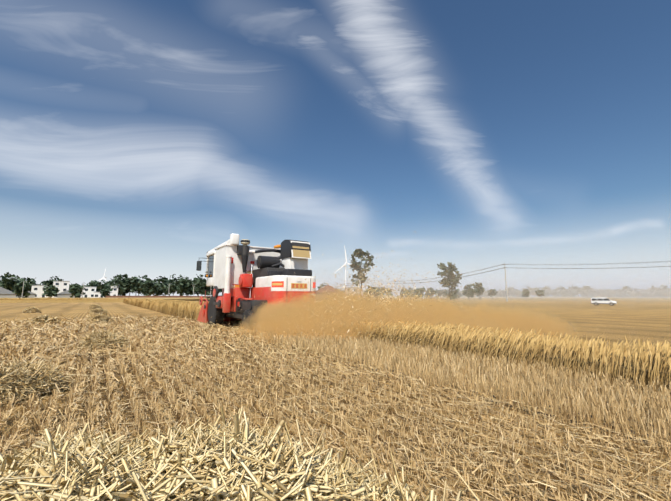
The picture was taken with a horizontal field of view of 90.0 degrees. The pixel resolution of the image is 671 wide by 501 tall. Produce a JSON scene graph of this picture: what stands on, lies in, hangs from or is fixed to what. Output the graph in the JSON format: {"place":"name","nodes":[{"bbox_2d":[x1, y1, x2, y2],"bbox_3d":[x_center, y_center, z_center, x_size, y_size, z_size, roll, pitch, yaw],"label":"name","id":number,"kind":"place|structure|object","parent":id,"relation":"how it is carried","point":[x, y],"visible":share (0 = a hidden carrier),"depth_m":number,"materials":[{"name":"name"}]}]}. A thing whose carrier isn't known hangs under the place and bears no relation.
{"place":"outdoors","nodes":[
{"label":"outdoors","id":0,"kind":"place"},
{"bbox_2d":[80,286,95,297],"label":"white house","id":1,"kind":"structure","parent":0,"point":[89,291],"depth_m":191.19,"materials":[{"name":"white paint"}]},
{"bbox_2d":[0,296,670,500],"bbox_3d":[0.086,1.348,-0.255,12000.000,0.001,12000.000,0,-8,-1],"label":"ground","id":2,"kind":"structure","parent":0,"point":[619,323],"depth_m":4.36,"materials":[{"name":"brown soil"}]},
{"bbox_2d":[0,287,11,297],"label":"house","id":3,"kind":"structure","parent":2,"relation":"on","point":[4,293],"depth_m":158.28,"materials":[{"name":"grey concrete"}]},
{"bbox_2d":[0,272,17,290],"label":"village tree","id":4,"kind":"object","parent":2,"relation":"on","point":[8,282],"visible":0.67,"depth_m":182.40,"materials":[{"name":"green plant"}]},
{"bbox_2d":[11,277,29,291],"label":"village tree","id":5,"kind":"object","parent":2,"relation":"on","point":[23,279],"visible":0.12,"depth_m":186.11,"materials":[{"name":"green plant"}]},
{"bbox_2d":[10,280,31,297],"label":"village tree","id":6,"kind":"object","parent":2,"relation":"on","point":[18,288],"visible":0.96,"depth_m":151.05,"materials":[{"name":"green plant"}]},
{"bbox_2d":[10,291,34,297],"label":"house","id":7,"kind":"structure","parent":2,"relation":"on","point":[13,295],"depth_m":161.55,"materials":[{"name":"grey concrete"}]},
{"bbox_2d":[22,307,41,312],"bbox_3d":[-25.129,4.939,27.807,1.114,0.596,1.199,0,-8,-1],"label":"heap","id":8,"kind":"object","parent":2,"relation":"on","point":[32,310],"visible":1,"depth_m":27.59,"materials":[{"name":"beige plant"}]},
{"bbox_2d":[26,277,37,291],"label":"village tree","id":9,"kind":"object","parent":2,"relation":"on","point":[32,281],"visible":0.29,"depth_m":188.66,"materials":[{"name":"green plant"}]},
{"bbox_2d":[0,356,77,406],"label":"straw heap","id":10,"kind":"object","parent":2,"relation":"on","point":[23,379],"visible":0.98,"depth_m":4.53,"materials":[{"name":"beige plant"}]},
{"bbox_2d":[31,285,46,297],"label":"white house","id":11,"kind":"structure","parent":2,"relation":"on","point":[37,290],"depth_m":184.12,"materials":[{"name":"white paint"}]},
{"bbox_2d":[27,314,60,324],"bbox_3d":[-14.149,3.365,16.340,1.177,0.554,1.116,0,-8,-1],"label":"pile","id":12,"kind":"object","parent":2,"relation":"on","point":[45,318],"visible":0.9,"depth_m":16.14,"materials":[{"name":"beige plant"}]},
{"bbox_2d":[38,276,58,284],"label":"village tree","id":13,"kind":"object","parent":2,"relation":"on","point":[45,282],"visible":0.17,"depth_m":191.82,"materials":[{"name":"green plant"}]},
{"bbox_2d":[42,283,59,297],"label":"village tree","id":14,"kind":"object","parent":2,"relation":"on","point":[51,291],"visible":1,"depth_m":160.80,"materials":[{"name":"green plant"}]},
{"bbox_2d":[52,281,69,297],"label":"white house","id":15,"kind":"structure","parent":2,"relation":"on","point":[62,286],"depth_m":187.57,"materials":[{"name":"white paint"}]},
{"bbox_2d":[57,290,74,297],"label":"shed","id":16,"kind":"structure","parent":2,"relation":"on","point":[65,294],"depth_m":169.82,"materials":[{"name":"grey concrete"}]},
{"bbox_2d":[0,298,134,301],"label":"field strip","id":17,"kind":"object","parent":2,"relation":"on","point":[13,299],"visible":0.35,"depth_m":72.23,"materials":[{"name":"beige plant"}]},
{"bbox_2d":[68,284,85,297],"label":"village tree","id":18,"kind":"object","parent":2,"relation":"on","point":[76,291],"visible":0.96,"depth_m":161.60,"materials":[{"name":"green plant"}]},
{"bbox_2d":[84,280,100,290],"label":"village tree","id":19,"kind":"object","parent":2,"relation":"on","point":[92,283],"visible":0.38,"depth_m":215.83,"materials":[{"name":"green plant"}]},
{"bbox_2d":[88,304,101,308],"bbox_3d":[-26.014,6.108,36.402,1.218,0.614,1.218,0,-8,-1],"label":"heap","id":20,"kind":"object","parent":2,"relation":"on","point":[94,306],"visible":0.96,"depth_m":36.08,"materials":[{"name":"beige plant"}]},
{"bbox_2d":[88,308,107,315],"bbox_3d":[-17.312,4.477,24.464,1.070,0.572,1.180,0,-8,-1],"label":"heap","id":21,"kind":"object","parent":2,"relation":"on","point":[95,311],"visible":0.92,"depth_m":24.17,"materials":[{"name":"beige plant"}]},
{"bbox_2d":[94,292,103,297],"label":"white house","id":22,"kind":"structure","parent":2,"relation":"on","point":[97,294],"depth_m":190.96,"materials":[{"name":"white paint"}]},
{"bbox_2d":[86,313,113,323],"bbox_3d":[-11.896,3.440,16.983,1.062,0.572,1.205,-7,-11,43],"label":"pile","id":23,"kind":"object","parent":2,"relation":"on","point":[98,318],"visible":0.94,"depth_m":16.75,"materials":[{"name":"beige plant"}]},
{"bbox_2d":[77,328,129,350],"bbox_3d":[-6.213,2.362,9.002,1.227,0.523,0.996,7,-10,-42],"label":"straw heap","id":24,"kind":"object","parent":2,"relation":"on","point":[99,339],"visible":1,"depth_m":8.76,"materials":[{"name":"beige plant"}]},
{"bbox_2d":[0,297,209,302],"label":"wheat field","id":25,"kind":"structure","parent":2,"relation":"on","point":[74,301],"depth_m":73.14,"materials":[{"name":"beige plant"}]},
{"bbox_2d":[97,284,112,297],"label":"village tree","id":26,"kind":"object","parent":2,"relation":"on","point":[106,289],"visible":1,"depth_m":170.00,"materials":[{"name":"green plant"}]},
{"bbox_2d":[108,285,117,295],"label":"white house","id":27,"kind":"structure","parent":2,"relation":"on","point":[114,291],"depth_m":200.56,"materials":[{"name":"white paint"}]},
{"bbox_2d":[106,276,125,294],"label":"village tree","id":28,"kind":"object","parent":2,"relation":"on","point":[121,290],"visible":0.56,"depth_m":203.60,"materials":[{"name":"green plant"}]},
{"bbox_2d":[114,274,130,295],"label":"village tree","id":29,"kind":"object","parent":2,"relation":"on","point":[125,280],"visible":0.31,"depth_m":212.31,"materials":[{"name":"green plant"}]},
{"bbox_2d":[119,278,132,295],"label":"village tree","id":30,"kind":"object","parent":2,"relation":"on","point":[127,288],"visible":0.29,"depth_m":213.39,"materials":[{"name":"green plant"}]},
{"bbox_2d":[128,276,147,295],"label":"village tree","id":31,"kind":"object","parent":2,"relation":"on","point":[135,282],"visible":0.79,"depth_m":210.44,"materials":[{"name":"green plant"}]},
{"bbox_2d":[136,275,154,293],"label":"village tree","id":32,"kind":"object","parent":2,"relation":"on","point":[146,278],"visible":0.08,"depth_m":225.18,"materials":[{"name":"green plant"}]},
{"bbox_2d":[106,296,190,297],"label":"field strip","id":33,"kind":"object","parent":2,"relation":"on","point":[148,296],"depth_m":171.39,"materials":[{"name":"brown"}]},
{"bbox_2d":[138,279,159,295],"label":"village tree","id":34,"kind":"object","parent":2,"relation":"on","point":[149,285],"visible":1,"depth_m":206.19,"materials":[{"name":"green plant"}]},
{"bbox_2d":[149,279,162,295],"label":"village tree","id":35,"kind":"object","parent":2,"relation":"on","point":[159,281],"visible":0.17,"depth_m":218.53,"materials":[{"name":"green plant"}]},
{"bbox_2d":[123,298,194,310],"bbox_3d":[-27.836,7.673,49.943,3.981,1.006,48.253,5,-9,-35],"label":"wheat strip","id":36,"kind":"object","parent":2,"relation":"on","point":[145,303],"visible":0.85,"depth_m":39.59,"materials":[{"name":"beige plant"}]},
{"bbox_2d":[154,276,166,295],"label":"village tree","id":37,"kind":"object","parent":2,"relation":"on","point":[162,278],"visible":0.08,"depth_m":233.19,"materials":[{"name":"green plant"}]},
{"bbox_2d":[156,280,172,295],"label":"village tree","id":38,"kind":"object","parent":2,"relation":"on","point":[165,288],"visible":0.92,"depth_m":215.01,"materials":[{"name":"green plant"}]},
{"bbox_2d":[167,274,177,295],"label":"village tree","id":39,"kind":"object","parent":2,"relation":"on","point":[171,282],"visible":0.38,"depth_m":238.24,"materials":[{"name":"green plant"}]},
{"bbox_2d":[172,278,190,293],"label":"village tree","id":40,"kind":"object","parent":2,"relation":"on","point":[177,286],"visible":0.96,"depth_m":223.20,"materials":[{"name":"green plant"}]},
{"bbox_2d":[136,304,227,321],"bbox_3d":[-23.673,7.109,43.929,3.350,0.500,62.700,5,-9,-35],"label":"wheat strip","id":41,"kind":"object","parent":2,"relation":"on","point":[177,313],"depth_m":21.26,"materials":[{"name":"beige plant"}]},
{"bbox_2d":[182,276,192,295],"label":"village tree","id":42,"kind":"object","parent":2,"relation":"on","point":[186,292],"visible":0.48,"depth_m":228.39,"materials":[{"name":"green plant"}]},
{"bbox_2d":[183,281,195,295],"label":"village tree","id":43,"kind":"object","parent":2,"relation":"on","point":[191,287],"visible":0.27,"depth_m":228.78,"materials":[{"name":"green plant"}]},
{"bbox_2d":[157,301,232,321],"bbox_3d":[-9.731,4.203,24.460,3.975,1.009,15.242,5,-9,-35],"label":"wheat strip","id":44,"kind":"object","parent":2,"relation":"on","point":[186,306],"visible":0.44,"depth_m":22.55,"materials":[{"name":"beige plant"}]},
{"bbox_2d":[191,274,206,293],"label":"village tree","id":45,"kind":"object","parent":2,"relation":"on","point":[204,280],"visible":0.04,"depth_m":235.45,"materials":[{"name":"green plant"}]},
{"bbox_2d":[192,278,207,295],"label":"village tree","id":46,"kind":"object","parent":2,"relation":"on","point":[197,281],"visible":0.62,"depth_m":230.10,"materials":[{"name":"green plant"}]},
{"bbox_2d":[191,296,209,297],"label":"field strip","id":47,"kind":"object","parent":2,"relation":"on","point":[199,296],"depth_m":183.49,"materials":[{"name":"brown plant"}]},
{"bbox_2d":[198,281,212,295],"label":"village tree","id":48,"kind":"object","parent":2,"relation":"on","point":[202,291],"depth_m":229.63,"materials":[{"name":"green plant"}]},
{"bbox_2d":[0,406,462,500],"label":"straw pile","id":49,"kind":"object","parent":2,"relation":"on","point":[214,463],"visible":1,"depth_m":1.13,"materials":[{"name":"beige plant"}]},
{"bbox_2d":[196,233,315,330],"bbox_3d":[-4.134,1.464,15.424,3.520,4.041,7.393,5,-9,-35],"label":"combine harvester","id":50,"kind":"object","parent":2,"relation":"on","point":[234,270],"visible":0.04,"depth_m":14.03,"materials":[{"name":"white paint"}]},
{"bbox_2d":[316,285,341,299],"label":"bush","id":51,"kind":"object","parent":2,"relation":"on","point":[321,290],"depth_m":113.85,"materials":[{"name":"brown"}]},
{"bbox_2d":[111,282,550,361],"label":"chaff particles","id":52,"kind":"object","parent":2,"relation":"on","point":[344,323],"depth_m":9.81,"materials":[{"name":"plant"}]},
{"bbox_2d":[0,316,670,500],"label":"stubble","id":53,"kind":"object","parent":2,"relation":"on","point":[140,377],"visible":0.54,"depth_m":3.95,"materials":[{"name":"beige plant"}]},
{"bbox_2d":[0,314,670,500],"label":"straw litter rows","id":54,"kind":"object","parent":2,"relation":"on","point":[62,330],"visible":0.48,"depth_m":3.87,"materials":[{"name":"beige plant"}]},
{"bbox_2d":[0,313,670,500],"bbox_3d":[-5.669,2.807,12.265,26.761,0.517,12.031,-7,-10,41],"label":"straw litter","id":55,"kind":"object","parent":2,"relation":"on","point":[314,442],"visible":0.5,"depth_m":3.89,"materials":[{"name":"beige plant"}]},
{"bbox_2d":[335,245,350,284],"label":"wind turbine","id":56,"kind":"object","parent":2,"relation":"on","point":[344,265],"depth_m":757.86,"materials":[{"name":"white metal"}]},
{"bbox_2d":[349,248,374,297],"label":"tall tree","id":57,"kind":"object","parent":2,"relation":"on","point":[359,251],"depth_m":102.89,"materials":[{"name":"green plant"}]},
{"bbox_2d":[365,285,377,295],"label":"scrub tree","id":58,"kind":"object","parent":2,"relation":"on","point":[372,290],"depth_m":134.34,"materials":[{"name":"green plant"}]},
{"bbox_2d":[401,288,409,296],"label":"road tree","id":59,"kind":"object","parent":2,"relation":"on","point":[403,292],"depth_m":155.50,"materials":[{"name":"plant"}]},
{"bbox_2d":[414,287,425,298],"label":"scrub tree","id":60,"kind":"object","parent":2,"relation":"on","point":[423,288],"depth_m":138.68,"materials":[{"name":"green plant"}]},
{"bbox_2d":[437,262,461,299],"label":"tall tree","id":61,"kind":"object","parent":2,"relation":"on","point":[446,269],"depth_m":114.83,"materials":[{"name":"green plant"}]},
{"bbox_2d":[445,289,458,296],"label":"scrub tree","id":62,"kind":"object","parent":2,"relation":"on","point":[456,291],"depth_m":133.95,"materials":[{"name":"green plant"}]},
{"bbox_2d":[462,284,473,298],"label":"scrub tree","id":63,"kind":"object","parent":2,"relation":"on","point":[468,288],"depth_m":151.17,"materials":[{"name":"brown plant"}]},
{"bbox_2d":[271,341,670,450],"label":"fresh cut soil","id":64,"kind":"structure","parent":2,"relation":"on","point":[630,429],"depth_m":4.19,"materials":[{"name":"soil"}]},
{"bbox_2d":[240,328,670,451],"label":"stubble strip","id":65,"kind":"object","parent":64,"relation":"on","point":[458,370],"visible":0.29,"depth_m":4.81,"materials":[{"name":"plant"}]},
{"bbox_2d":[470,282,483,297],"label":"scrub tree","id":66,"kind":"object","parent":2,"relation":"on","point":[477,286],"depth_m":125.51,"materials":[{"name":"brown plant"}]},
{"bbox_2d":[487,290,497,298],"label":"road tree","id":67,"kind":"object","parent":2,"relation":"on","point":[492,293],"depth_m":170.62,"materials":[{"name":"plant"}]},
{"bbox_2d":[323,317,670,395],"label":"wheat strip","id":68,"kind":"object","parent":2,"relation":"on","point":[654,356],"depth_m":6.14,"materials":[{"name":"yellow plant"}]},
{"bbox_2d":[503,263,508,301],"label":"power pole","id":69,"kind":"object","parent":2,"relation":"on","point":[504,264],"depth_m":86.48,"materials":[{"name":"grey concrete"}]},
{"bbox_2d":[505,266,663,268],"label":"wire","id":70,"kind":"object","parent":69,"relation":"attached to","point":[579,268],"depth_m":74.41,"materials":[{"name":"black metal"}]},
{"bbox_2d":[521,289,528,296],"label":"road tree","id":71,"kind":"object","parent":2,"relation":"on","point":[525,291],"depth_m":172.62,"materials":[{"name":"plant"}]},
{"bbox_2d":[591,298,616,305],"bbox_3d":[39.811,7.600,49.807,2.989,1.164,1.280,-7,-10,42],"label":"white minivan","id":72,"kind":"object","parent":2,"relation":"on","point":[598,301],"depth_m":49.49,"materials":[{"name":"white metal"}]},
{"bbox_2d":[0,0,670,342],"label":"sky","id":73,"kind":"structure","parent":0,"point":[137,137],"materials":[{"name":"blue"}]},
{"bbox_2d":[223,232,474,345],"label":"chaff particles","id":74,"kind":"object","parent":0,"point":[385,298],"depth_m":11.90,"materials":[{"name":"plant"}]}
]}

